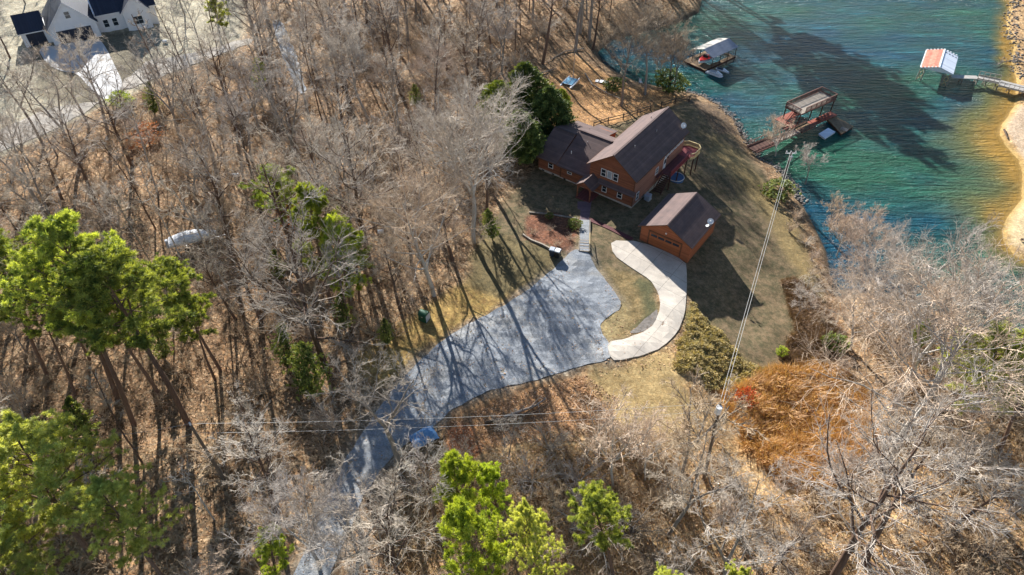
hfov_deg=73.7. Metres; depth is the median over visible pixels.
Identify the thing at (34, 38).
garage door
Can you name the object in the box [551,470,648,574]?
bare shrub
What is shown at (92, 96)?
bare tree
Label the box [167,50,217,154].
bare tree
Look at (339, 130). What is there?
bare tree
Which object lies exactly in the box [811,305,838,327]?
bare shrub
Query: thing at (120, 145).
bare tree
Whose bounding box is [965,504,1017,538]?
bare shrub
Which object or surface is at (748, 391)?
red leaved shrub
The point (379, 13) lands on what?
bare tree
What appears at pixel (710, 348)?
vine cover
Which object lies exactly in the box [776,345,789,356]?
evergreen shrub
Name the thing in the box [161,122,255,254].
bare tree
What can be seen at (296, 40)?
bare tree
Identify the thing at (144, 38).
bare tree
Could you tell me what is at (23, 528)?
pine tree
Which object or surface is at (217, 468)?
utility pole
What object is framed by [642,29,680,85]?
bare tree
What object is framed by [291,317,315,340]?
bare shrub
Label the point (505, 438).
bare tree
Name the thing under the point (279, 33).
woodland track
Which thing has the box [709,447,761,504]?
bare shrub
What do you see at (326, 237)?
young pine tree
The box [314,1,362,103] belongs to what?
bare tree
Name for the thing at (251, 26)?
bare tree
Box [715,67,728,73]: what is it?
jet ski
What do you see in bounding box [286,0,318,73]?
bare tree
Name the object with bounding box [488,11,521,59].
bare tree
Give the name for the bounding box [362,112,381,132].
bare tree
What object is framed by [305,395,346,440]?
bare shrub
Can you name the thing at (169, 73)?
bare tree
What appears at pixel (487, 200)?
bare tree
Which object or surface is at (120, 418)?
bare tree
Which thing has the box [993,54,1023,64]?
driftwood tree
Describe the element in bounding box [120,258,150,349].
pine tree
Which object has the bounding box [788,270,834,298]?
bare shrub
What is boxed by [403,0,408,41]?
bare tree
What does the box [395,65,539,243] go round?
bare tree
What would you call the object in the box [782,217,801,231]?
bare shrub
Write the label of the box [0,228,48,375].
pine tree
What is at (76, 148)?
bare tree
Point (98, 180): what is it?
bare shrub
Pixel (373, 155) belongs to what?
bare tree
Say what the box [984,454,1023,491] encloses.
bare shrub
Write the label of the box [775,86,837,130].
two storey dock
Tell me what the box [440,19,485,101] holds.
bare tree
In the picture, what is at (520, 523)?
pine tree
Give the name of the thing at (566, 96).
evergreen tree
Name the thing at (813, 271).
bare shrub
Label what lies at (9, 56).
bare tree
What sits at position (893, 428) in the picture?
bare shrub
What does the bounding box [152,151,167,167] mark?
bare shrub
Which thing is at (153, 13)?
bare tree
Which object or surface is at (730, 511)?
bare tree
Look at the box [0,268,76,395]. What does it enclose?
pine tree
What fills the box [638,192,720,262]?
garage
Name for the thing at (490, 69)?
bare tree
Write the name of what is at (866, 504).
bare shrub
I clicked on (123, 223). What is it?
bare tree
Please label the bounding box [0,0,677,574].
underbrush
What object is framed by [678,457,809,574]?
bare tree
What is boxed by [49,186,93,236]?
bare tree
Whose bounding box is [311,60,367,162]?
bare tree
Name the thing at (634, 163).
lake house
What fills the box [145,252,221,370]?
pine tree
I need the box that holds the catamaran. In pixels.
[560,45,579,88]
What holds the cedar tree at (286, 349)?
on the ground at (730, 176)
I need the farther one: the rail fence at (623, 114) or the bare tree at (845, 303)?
the rail fence at (623, 114)
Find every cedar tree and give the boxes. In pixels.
[60,395,100,454]
[142,81,162,114]
[148,325,174,359]
[264,321,297,367]
[267,249,286,279]
[282,341,335,400]
[331,293,357,329]
[374,318,393,344]
[407,84,422,104]
[478,208,500,239]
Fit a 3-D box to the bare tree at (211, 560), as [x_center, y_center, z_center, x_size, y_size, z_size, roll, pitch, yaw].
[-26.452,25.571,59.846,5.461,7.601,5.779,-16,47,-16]
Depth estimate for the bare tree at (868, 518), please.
53.45 m
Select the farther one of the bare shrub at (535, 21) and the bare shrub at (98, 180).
the bare shrub at (535, 21)
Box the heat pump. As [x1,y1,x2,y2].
[644,192,651,201]
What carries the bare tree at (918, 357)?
on the ground at (730, 176)
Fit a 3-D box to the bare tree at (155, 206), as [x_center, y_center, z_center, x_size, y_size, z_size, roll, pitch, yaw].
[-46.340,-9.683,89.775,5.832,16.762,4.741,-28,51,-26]
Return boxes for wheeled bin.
[549,246,555,256]
[554,248,561,257]
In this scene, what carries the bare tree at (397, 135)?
on the ground at (730, 176)
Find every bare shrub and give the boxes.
[0,186,37,213]
[0,376,32,412]
[27,168,56,191]
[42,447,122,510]
[74,137,88,149]
[85,174,118,194]
[103,213,121,230]
[113,100,136,119]
[120,115,144,132]
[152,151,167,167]
[163,68,212,98]
[170,417,234,474]
[179,203,213,227]
[181,144,213,168]
[190,522,247,570]
[210,97,237,119]
[234,237,286,265]
[235,363,282,403]
[237,88,263,115]
[273,125,317,146]
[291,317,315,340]
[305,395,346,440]
[358,464,412,515]
[363,175,398,200]
[396,454,444,499]
[403,36,452,60]
[438,540,491,574]
[442,74,466,89]
[445,210,465,229]
[456,33,474,50]
[466,53,480,72]
[474,446,522,498]
[497,445,571,502]
[504,48,528,65]
[525,12,563,36]
[528,419,573,467]
[538,529,568,567]
[542,449,613,497]
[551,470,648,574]
[584,423,610,453]
[608,487,677,562]
[617,411,666,453]
[625,521,684,574]
[655,477,692,517]
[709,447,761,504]
[781,510,827,543]
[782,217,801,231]
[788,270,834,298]
[792,208,803,220]
[796,233,815,248]
[805,260,826,276]
[809,248,821,259]
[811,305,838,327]
[836,352,858,372]
[856,479,896,524]
[865,317,883,334]
[876,419,910,445]
[889,518,923,545]
[895,547,944,574]
[899,304,942,330]
[901,461,947,512]
[935,423,988,458]
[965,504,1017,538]
[968,523,1023,570]
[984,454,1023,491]
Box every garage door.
[26,31,48,46]
[56,25,94,43]
[648,231,680,255]
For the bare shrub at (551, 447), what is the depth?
74.27 m
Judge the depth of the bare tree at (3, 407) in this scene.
61.74 m
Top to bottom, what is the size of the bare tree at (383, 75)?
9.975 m
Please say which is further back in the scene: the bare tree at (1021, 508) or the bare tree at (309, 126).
the bare tree at (309, 126)
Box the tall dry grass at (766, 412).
[718,356,890,493]
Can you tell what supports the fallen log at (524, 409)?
on the fallen leaves
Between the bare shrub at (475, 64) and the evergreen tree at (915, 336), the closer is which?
the evergreen tree at (915, 336)
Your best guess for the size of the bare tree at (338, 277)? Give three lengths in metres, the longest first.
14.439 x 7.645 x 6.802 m
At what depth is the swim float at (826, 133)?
131.95 m
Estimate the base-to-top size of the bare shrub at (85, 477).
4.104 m
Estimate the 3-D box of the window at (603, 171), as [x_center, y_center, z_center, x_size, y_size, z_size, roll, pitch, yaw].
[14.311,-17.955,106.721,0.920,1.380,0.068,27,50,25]
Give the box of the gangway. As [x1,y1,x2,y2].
[769,124,802,143]
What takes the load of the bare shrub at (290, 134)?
on the ground at (730, 176)
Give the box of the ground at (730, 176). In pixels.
[0,0,1023,574]
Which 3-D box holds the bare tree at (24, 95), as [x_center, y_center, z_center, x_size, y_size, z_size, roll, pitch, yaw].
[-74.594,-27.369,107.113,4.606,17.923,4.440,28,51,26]
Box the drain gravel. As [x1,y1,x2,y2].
[630,310,657,332]
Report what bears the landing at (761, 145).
on the ground at (730, 176)
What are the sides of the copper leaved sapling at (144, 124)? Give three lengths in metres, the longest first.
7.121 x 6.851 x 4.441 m
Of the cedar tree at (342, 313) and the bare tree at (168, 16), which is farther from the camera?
the bare tree at (168, 16)
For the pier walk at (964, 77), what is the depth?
145.76 m
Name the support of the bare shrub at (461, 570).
on the ground at (730, 176)
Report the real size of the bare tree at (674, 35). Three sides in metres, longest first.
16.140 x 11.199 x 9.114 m
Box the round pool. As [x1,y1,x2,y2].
[668,172,684,183]
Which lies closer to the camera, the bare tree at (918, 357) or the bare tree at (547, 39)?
the bare tree at (918, 357)
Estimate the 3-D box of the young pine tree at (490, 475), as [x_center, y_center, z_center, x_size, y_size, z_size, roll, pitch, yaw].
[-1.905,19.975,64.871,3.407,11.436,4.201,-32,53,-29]
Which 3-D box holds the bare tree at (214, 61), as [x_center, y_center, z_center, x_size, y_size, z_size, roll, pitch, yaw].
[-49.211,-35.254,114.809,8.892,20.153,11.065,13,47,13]
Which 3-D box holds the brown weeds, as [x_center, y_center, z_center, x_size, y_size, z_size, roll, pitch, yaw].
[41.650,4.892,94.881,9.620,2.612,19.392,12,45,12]
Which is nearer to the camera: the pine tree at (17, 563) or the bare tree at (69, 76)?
the pine tree at (17, 563)
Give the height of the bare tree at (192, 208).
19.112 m
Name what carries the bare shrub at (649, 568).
on the ground at (730, 176)
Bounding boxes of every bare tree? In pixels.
[0,0,10,58]
[0,33,47,146]
[0,53,82,163]
[0,97,42,178]
[0,97,47,218]
[0,139,67,216]
[0,167,22,202]
[0,200,76,276]
[0,207,16,230]
[0,298,26,352]
[0,370,35,426]
[0,393,30,478]
[2,60,58,156]
[8,118,72,203]
[19,42,88,126]
[23,92,107,215]
[42,24,135,135]
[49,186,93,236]
[53,54,163,166]
[58,134,91,164]
[70,176,136,258]
[74,223,110,243]
[77,367,144,465]
[78,203,109,242]
[87,128,139,184]
[97,133,155,228]
[102,465,152,518]
[105,24,196,151]
[106,67,136,147]
[106,192,167,295]
[107,98,158,193]
[121,159,180,256]
[122,37,164,122]
[127,8,177,125]
[138,19,184,107]
[139,61,160,94]
[145,115,242,199]
[147,2,203,118]
[149,46,205,138]
[151,1,197,82]
[152,62,219,179]
[153,197,280,320]
[156,173,229,291]
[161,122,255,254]
[161,453,214,519]
[163,0,215,102]
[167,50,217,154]
[170,537,235,574]
[181,235,236,320]
[182,25,243,130]
[192,39,211,67]
[196,0,226,89]
[201,409,296,524]
[202,81,262,184]
[205,194,236,228]
[209,0,273,72]
[209,70,261,159]
[210,18,237,77]
[214,120,332,255]
[215,159,386,376]
[216,460,374,574]
[222,390,259,428]
[225,47,278,140]
[226,0,277,59]
[226,23,287,124]
[226,378,273,471]
[236,56,323,181]
[239,3,257,49]
[241,107,371,213]
[242,0,297,87]
[248,57,307,156]
[254,19,314,114]
[283,79,429,268]
[284,10,312,55]
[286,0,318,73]
[287,50,313,123]
[289,447,406,574]
[293,0,340,62]
[293,2,318,95]
[293,32,324,132]
[294,0,349,82]
[294,120,327,165]
[296,18,379,118]
[298,136,375,253]
[303,147,498,310]
[304,339,441,468]
[305,231,364,325]
[307,114,363,193]
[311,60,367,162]
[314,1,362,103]
[315,51,336,113]
[316,0,348,51]
[322,436,456,574]
[332,0,368,70]
[339,0,363,56]
[340,2,367,27]
[344,120,393,222]
[350,0,404,90]
[359,502,387,540]
[360,11,379,77]
[360,45,429,130]
[361,221,415,310]
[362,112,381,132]
[363,55,392,100]
[364,0,367,23]
[364,0,413,54]
[369,0,386,64]
[372,174,439,280]
[375,106,435,194]
[376,90,405,158]
[378,425,456,531]
[380,111,401,173]
[386,129,418,247]
[389,5,399,29]
[390,153,481,260]
[392,36,470,111]
[395,8,418,73]
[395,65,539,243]
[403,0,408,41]
[403,98,430,212]
[405,39,421,58]
[416,20,454,80]
[418,33,447,126]
[418,67,486,189]
[426,115,462,163]
[427,0,462,70]
[438,78,529,186]
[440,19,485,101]
[445,434,474,468]
[452,19,480,58]
[459,0,502,85]
[461,117,506,213]
[468,91,488,164]
[471,0,497,46]
[471,44,508,82]
[477,0,520,73]
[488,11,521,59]
[490,406,530,456]
[514,1,517,50]
[531,0,533,23]
[531,18,551,49]
[537,0,571,64]
[545,478,571,510]
[571,380,674,488]
[572,0,604,51]
[579,0,583,33]
[584,0,608,50]
[587,0,592,41]
[598,0,662,106]
[620,402,695,480]
[622,0,676,94]
[640,364,768,475]
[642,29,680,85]
[643,414,751,535]
[647,12,696,78]
[652,535,717,574]
[656,32,699,90]
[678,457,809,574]
[707,410,739,443]
[707,485,746,529]
[757,114,794,155]
[758,503,836,574]
[768,455,811,500]
[778,353,1023,574]
[783,234,1023,482]
[790,282,819,318]
[793,142,828,184]
[798,255,901,350]
[809,209,943,319]
[815,191,854,230]
[817,424,886,503]
[822,200,870,256]
[835,199,893,266]
[840,210,1023,415]
[846,400,992,566]
[884,337,920,367]
[925,347,984,397]
[926,250,1019,344]
[945,426,1018,480]
[948,448,1023,530]
[961,559,983,574]
[967,287,1023,354]
[999,312,1023,353]
[1004,470,1023,518]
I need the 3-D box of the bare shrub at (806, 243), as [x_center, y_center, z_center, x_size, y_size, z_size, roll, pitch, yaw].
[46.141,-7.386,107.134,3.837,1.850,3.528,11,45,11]
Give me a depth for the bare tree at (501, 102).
100.76 m
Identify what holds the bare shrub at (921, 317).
on the ground at (730, 176)
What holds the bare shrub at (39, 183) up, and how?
on the ground at (730, 176)
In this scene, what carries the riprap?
on the ground at (730, 176)
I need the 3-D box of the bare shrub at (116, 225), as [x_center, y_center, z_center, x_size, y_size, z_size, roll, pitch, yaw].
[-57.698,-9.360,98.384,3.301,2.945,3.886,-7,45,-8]
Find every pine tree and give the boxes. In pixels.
[0,207,149,426]
[0,228,26,315]
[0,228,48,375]
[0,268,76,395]
[0,408,152,562]
[0,478,48,570]
[0,522,78,574]
[20,236,120,400]
[27,275,90,360]
[42,235,195,426]
[47,258,161,395]
[52,470,193,574]
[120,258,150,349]
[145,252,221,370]
[162,291,218,380]
[202,0,234,62]
[237,162,300,227]
[251,57,265,102]
[252,522,294,574]
[290,181,342,300]
[317,212,368,314]
[341,228,375,305]
[432,448,482,527]
[435,495,515,574]
[476,461,512,520]
[496,496,573,574]
[565,479,634,574]
[654,562,682,574]
[725,558,753,574]
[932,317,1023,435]
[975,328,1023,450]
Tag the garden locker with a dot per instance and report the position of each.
(424, 316)
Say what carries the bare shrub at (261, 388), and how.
on the ground at (730, 176)
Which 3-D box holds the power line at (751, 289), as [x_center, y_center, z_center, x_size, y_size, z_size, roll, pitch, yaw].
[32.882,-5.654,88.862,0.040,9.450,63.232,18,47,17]
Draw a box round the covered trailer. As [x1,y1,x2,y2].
[408,426,442,448]
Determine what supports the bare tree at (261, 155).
on the ground at (730, 176)
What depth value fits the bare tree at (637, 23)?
124.80 m
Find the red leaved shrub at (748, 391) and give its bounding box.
[731,385,759,408]
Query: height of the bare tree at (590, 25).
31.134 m
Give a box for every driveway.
[40,39,121,99]
[293,249,620,574]
[608,240,686,360]
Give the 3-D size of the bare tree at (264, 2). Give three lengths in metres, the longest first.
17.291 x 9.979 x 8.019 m
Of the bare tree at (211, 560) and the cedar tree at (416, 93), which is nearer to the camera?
the bare tree at (211, 560)
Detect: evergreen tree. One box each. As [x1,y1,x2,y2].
[475,80,529,128]
[499,109,547,165]
[503,61,555,121]
[527,84,577,140]
[558,88,570,112]
[913,319,933,347]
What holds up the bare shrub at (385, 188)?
on the ground at (730, 176)
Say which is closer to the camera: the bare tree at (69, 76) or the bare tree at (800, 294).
the bare tree at (800, 294)
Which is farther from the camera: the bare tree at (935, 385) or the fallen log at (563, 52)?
the fallen log at (563, 52)
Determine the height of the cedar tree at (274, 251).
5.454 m
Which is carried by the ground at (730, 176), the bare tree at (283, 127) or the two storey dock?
the bare tree at (283, 127)
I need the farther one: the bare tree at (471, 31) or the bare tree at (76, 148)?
the bare tree at (471, 31)
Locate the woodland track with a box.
[273,21,305,92]
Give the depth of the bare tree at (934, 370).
79.09 m
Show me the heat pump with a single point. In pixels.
(647, 197)
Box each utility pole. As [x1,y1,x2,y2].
[189,422,225,480]
[702,403,722,479]
[781,151,796,188]
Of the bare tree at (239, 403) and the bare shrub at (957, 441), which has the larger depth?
the bare shrub at (957, 441)
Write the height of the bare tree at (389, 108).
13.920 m
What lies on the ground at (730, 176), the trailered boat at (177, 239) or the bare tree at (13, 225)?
the bare tree at (13, 225)
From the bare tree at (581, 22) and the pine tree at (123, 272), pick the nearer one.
the pine tree at (123, 272)
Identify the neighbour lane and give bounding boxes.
[0,39,251,150]
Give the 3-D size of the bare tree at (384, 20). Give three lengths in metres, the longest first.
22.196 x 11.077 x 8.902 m
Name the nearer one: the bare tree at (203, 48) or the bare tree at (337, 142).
the bare tree at (337, 142)
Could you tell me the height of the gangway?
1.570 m
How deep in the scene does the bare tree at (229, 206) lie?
97.20 m
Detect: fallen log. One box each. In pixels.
[484,403,543,424]
[504,395,546,416]
[545,47,582,62]
[584,73,619,98]
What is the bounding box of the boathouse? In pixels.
[684,38,737,71]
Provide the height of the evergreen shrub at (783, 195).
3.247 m
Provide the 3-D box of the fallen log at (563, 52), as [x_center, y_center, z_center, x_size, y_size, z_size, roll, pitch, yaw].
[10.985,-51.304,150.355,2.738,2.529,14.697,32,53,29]
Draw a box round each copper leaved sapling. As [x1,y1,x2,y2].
[118,132,142,149]
[125,120,167,146]
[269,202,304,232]
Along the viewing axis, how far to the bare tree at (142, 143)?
98.45 m
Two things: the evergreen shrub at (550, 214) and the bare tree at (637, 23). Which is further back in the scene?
the bare tree at (637, 23)
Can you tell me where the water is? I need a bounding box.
[598,0,1023,336]
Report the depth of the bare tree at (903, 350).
85.20 m
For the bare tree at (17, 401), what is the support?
on the ground at (730, 176)
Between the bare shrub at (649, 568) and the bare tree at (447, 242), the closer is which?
the bare shrub at (649, 568)
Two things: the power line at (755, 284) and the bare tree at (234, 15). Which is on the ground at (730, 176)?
the bare tree at (234, 15)
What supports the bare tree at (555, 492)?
on the ground at (730, 176)
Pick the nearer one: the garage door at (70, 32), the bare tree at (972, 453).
the bare tree at (972, 453)
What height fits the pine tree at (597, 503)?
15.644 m
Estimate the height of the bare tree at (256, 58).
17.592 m
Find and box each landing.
[746,135,778,152]
[792,117,816,133]
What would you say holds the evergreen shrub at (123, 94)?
on the ground at (730, 176)
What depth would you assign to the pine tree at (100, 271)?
60.54 m
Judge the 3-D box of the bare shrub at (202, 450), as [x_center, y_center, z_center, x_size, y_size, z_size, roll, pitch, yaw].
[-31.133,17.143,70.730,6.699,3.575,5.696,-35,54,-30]
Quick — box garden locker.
[418,309,429,322]
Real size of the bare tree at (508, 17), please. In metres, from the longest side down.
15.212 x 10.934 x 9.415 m
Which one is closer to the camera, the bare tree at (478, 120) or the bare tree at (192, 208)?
the bare tree at (192, 208)
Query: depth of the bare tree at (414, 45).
138.86 m
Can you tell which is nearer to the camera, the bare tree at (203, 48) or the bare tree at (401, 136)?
the bare tree at (401, 136)
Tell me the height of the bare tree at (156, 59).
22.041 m
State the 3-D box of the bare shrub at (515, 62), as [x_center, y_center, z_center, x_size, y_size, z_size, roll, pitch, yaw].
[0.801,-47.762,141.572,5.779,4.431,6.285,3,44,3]
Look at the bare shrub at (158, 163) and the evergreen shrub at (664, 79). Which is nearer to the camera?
the bare shrub at (158, 163)
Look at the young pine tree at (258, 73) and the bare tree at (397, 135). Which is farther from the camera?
the young pine tree at (258, 73)
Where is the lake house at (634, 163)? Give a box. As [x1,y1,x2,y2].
[536,106,700,207]
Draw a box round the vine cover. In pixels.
[671,301,778,391]
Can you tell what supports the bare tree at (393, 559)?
on the ground at (730, 176)
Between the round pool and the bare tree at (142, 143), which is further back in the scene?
the round pool
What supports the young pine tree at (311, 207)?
on the ground at (730, 176)
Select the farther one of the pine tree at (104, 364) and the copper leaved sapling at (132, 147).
the copper leaved sapling at (132, 147)
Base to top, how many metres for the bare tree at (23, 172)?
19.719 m
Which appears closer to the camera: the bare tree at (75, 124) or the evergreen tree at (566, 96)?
the bare tree at (75, 124)
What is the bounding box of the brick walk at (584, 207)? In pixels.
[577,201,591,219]
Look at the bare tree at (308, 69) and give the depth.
110.40 m
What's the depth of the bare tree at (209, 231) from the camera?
78.94 m
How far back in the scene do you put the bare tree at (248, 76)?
110.37 m
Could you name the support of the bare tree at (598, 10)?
on the ground at (730, 176)
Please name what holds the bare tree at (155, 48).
on the ground at (730, 176)
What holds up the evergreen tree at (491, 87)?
on the ground at (730, 176)
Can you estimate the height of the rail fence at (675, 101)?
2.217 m
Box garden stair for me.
[578,219,589,252]
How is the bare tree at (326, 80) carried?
on the ground at (730, 176)
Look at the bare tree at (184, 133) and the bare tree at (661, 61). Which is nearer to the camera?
the bare tree at (184, 133)
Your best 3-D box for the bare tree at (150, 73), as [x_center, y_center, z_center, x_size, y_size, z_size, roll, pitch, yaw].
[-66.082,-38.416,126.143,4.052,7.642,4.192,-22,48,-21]
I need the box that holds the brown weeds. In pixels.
[778,276,849,366]
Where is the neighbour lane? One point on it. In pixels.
(86, 108)
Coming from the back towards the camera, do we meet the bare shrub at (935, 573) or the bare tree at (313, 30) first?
the bare tree at (313, 30)
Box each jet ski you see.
[709,69,722,75]
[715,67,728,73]
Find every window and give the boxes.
[63,11,70,18]
[102,19,109,27]
[111,17,118,25]
[133,15,144,24]
[601,168,606,176]
[606,170,612,179]
[613,173,618,181]
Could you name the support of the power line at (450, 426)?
attached to the utility pole at (217, 468)
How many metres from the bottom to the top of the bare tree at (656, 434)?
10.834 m
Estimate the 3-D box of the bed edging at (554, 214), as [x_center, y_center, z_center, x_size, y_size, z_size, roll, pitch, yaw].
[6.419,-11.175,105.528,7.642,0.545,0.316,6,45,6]
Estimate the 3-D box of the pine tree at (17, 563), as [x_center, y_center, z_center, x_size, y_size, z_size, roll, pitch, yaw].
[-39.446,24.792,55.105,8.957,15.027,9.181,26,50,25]
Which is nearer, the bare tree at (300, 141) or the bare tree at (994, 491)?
the bare tree at (994, 491)
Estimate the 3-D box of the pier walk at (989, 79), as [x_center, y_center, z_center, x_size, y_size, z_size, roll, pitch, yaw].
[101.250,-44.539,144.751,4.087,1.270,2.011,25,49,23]
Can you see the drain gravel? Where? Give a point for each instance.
(646, 323)
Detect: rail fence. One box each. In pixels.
[593,105,650,125]
[660,95,690,107]
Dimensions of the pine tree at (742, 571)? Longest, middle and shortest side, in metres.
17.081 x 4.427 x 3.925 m
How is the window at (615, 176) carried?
in the lake house at (634, 163)
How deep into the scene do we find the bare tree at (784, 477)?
69.85 m
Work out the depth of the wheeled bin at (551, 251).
97.22 m
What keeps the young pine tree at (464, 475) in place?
on the ground at (730, 176)
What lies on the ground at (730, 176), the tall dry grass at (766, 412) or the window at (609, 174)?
the tall dry grass at (766, 412)
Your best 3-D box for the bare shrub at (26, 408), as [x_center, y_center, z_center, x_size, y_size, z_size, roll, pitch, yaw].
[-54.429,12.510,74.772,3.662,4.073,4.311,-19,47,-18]
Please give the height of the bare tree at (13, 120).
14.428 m
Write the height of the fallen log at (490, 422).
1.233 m
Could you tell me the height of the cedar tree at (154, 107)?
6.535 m
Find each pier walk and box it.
[951,75,977,78]
[977,71,1001,83]
[998,80,1023,92]
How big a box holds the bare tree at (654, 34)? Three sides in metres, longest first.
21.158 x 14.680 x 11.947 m
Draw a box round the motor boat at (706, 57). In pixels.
[698,53,711,63]
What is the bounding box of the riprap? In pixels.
[684,0,1023,204]
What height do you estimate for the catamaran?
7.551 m
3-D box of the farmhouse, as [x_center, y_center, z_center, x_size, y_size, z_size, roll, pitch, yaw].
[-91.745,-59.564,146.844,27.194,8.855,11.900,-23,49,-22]
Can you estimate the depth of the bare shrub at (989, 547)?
67.31 m
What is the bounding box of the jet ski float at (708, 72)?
[705,70,722,77]
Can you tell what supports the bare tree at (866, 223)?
on the ground at (730, 176)
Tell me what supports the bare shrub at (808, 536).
on the ground at (730, 176)
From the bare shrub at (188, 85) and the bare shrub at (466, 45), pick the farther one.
the bare shrub at (466, 45)
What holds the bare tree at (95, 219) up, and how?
on the ground at (730, 176)
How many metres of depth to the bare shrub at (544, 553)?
64.39 m
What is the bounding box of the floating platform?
[826,116,852,135]
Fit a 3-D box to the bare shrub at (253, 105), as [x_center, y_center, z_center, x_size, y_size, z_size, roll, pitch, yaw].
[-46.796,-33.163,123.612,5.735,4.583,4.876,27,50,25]
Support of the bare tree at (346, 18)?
on the ground at (730, 176)
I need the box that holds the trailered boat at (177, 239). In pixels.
[164,229,220,251]
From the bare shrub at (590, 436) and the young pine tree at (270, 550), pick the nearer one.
the young pine tree at (270, 550)
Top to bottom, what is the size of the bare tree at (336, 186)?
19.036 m
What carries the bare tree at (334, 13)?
on the ground at (730, 176)
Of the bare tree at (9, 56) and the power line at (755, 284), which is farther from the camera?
the bare tree at (9, 56)
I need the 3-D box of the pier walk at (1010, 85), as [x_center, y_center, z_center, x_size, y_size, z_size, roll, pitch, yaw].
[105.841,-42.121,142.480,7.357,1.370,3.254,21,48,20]
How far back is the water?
141.78 m
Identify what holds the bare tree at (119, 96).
on the ground at (730, 176)
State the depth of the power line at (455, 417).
64.51 m
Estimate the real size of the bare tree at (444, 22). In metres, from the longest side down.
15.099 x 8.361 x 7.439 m
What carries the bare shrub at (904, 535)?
on the ground at (730, 176)
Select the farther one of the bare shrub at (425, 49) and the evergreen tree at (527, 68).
the bare shrub at (425, 49)
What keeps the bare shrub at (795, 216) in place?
on the ground at (730, 176)
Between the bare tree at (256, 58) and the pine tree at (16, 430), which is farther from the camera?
the bare tree at (256, 58)
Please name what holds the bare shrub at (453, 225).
on the ground at (730, 176)
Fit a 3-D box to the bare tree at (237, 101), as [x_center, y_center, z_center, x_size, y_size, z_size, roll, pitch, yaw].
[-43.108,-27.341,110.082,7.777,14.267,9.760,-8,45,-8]
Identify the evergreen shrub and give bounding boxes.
[104,90,136,108]
[545,212,554,219]
[567,217,582,230]
[602,75,625,91]
[650,68,690,93]
[758,176,801,202]
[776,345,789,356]
[820,331,849,355]
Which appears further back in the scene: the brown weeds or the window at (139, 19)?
the window at (139, 19)
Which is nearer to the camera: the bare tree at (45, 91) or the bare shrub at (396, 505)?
the bare shrub at (396, 505)
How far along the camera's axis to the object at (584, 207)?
107.08 m
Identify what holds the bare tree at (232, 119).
on the ground at (730, 176)
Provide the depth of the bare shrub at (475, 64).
138.96 m
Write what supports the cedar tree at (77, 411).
on the ground at (730, 176)
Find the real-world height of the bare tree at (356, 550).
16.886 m
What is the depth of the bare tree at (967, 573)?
63.13 m
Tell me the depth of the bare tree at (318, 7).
124.76 m
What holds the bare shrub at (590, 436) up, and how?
on the ground at (730, 176)
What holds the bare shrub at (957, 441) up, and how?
on the ground at (730, 176)
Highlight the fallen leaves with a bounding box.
[0,0,1023,574]
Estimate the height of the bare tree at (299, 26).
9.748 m
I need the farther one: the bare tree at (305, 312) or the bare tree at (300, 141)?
the bare tree at (300, 141)
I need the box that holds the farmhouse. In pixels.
[10,0,159,46]
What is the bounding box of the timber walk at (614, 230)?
[589,218,632,240]
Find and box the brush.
[345,304,1023,574]
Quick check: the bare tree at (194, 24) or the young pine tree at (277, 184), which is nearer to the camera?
the young pine tree at (277, 184)
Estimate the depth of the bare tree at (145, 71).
114.44 m
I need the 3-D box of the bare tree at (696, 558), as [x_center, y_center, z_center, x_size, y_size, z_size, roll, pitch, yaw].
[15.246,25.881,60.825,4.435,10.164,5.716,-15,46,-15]
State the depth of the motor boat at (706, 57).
152.13 m
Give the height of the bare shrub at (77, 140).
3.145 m
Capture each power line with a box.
[191,403,709,423]
[226,411,709,432]
[720,155,789,401]
[723,152,792,401]
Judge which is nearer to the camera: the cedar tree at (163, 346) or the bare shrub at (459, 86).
the cedar tree at (163, 346)
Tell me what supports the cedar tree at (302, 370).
on the ground at (730, 176)
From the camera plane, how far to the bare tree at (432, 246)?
80.09 m
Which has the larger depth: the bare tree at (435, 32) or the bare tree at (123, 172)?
the bare tree at (435, 32)
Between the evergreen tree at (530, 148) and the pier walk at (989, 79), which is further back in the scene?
the pier walk at (989, 79)
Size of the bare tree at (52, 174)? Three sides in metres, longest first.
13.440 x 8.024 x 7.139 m
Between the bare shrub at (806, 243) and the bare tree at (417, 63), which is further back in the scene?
the bare tree at (417, 63)
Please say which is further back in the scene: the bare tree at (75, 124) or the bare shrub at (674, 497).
the bare tree at (75, 124)
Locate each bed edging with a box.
[522,233,549,248]
[529,211,577,218]
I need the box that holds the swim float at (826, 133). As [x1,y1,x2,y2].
[818,128,834,139]
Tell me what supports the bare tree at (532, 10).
on the ground at (730, 176)
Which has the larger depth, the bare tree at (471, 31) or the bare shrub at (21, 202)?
the bare tree at (471, 31)
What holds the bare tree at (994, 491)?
on the ground at (730, 176)
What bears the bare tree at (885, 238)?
on the ground at (730, 176)
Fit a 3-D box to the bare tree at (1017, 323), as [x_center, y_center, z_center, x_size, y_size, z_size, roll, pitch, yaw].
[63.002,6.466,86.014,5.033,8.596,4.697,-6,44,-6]
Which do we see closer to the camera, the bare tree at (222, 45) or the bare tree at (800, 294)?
the bare tree at (800, 294)
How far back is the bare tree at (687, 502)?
61.20 m
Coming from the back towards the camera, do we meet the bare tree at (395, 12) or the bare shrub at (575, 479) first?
the bare tree at (395, 12)
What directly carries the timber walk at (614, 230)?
on the ground at (730, 176)
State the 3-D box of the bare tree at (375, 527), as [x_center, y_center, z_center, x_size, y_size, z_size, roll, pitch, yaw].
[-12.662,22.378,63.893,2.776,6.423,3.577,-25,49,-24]
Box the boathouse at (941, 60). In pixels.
[915,48,957,86]
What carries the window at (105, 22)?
in the farmhouse
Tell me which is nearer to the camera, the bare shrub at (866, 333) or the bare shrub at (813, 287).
the bare shrub at (866, 333)

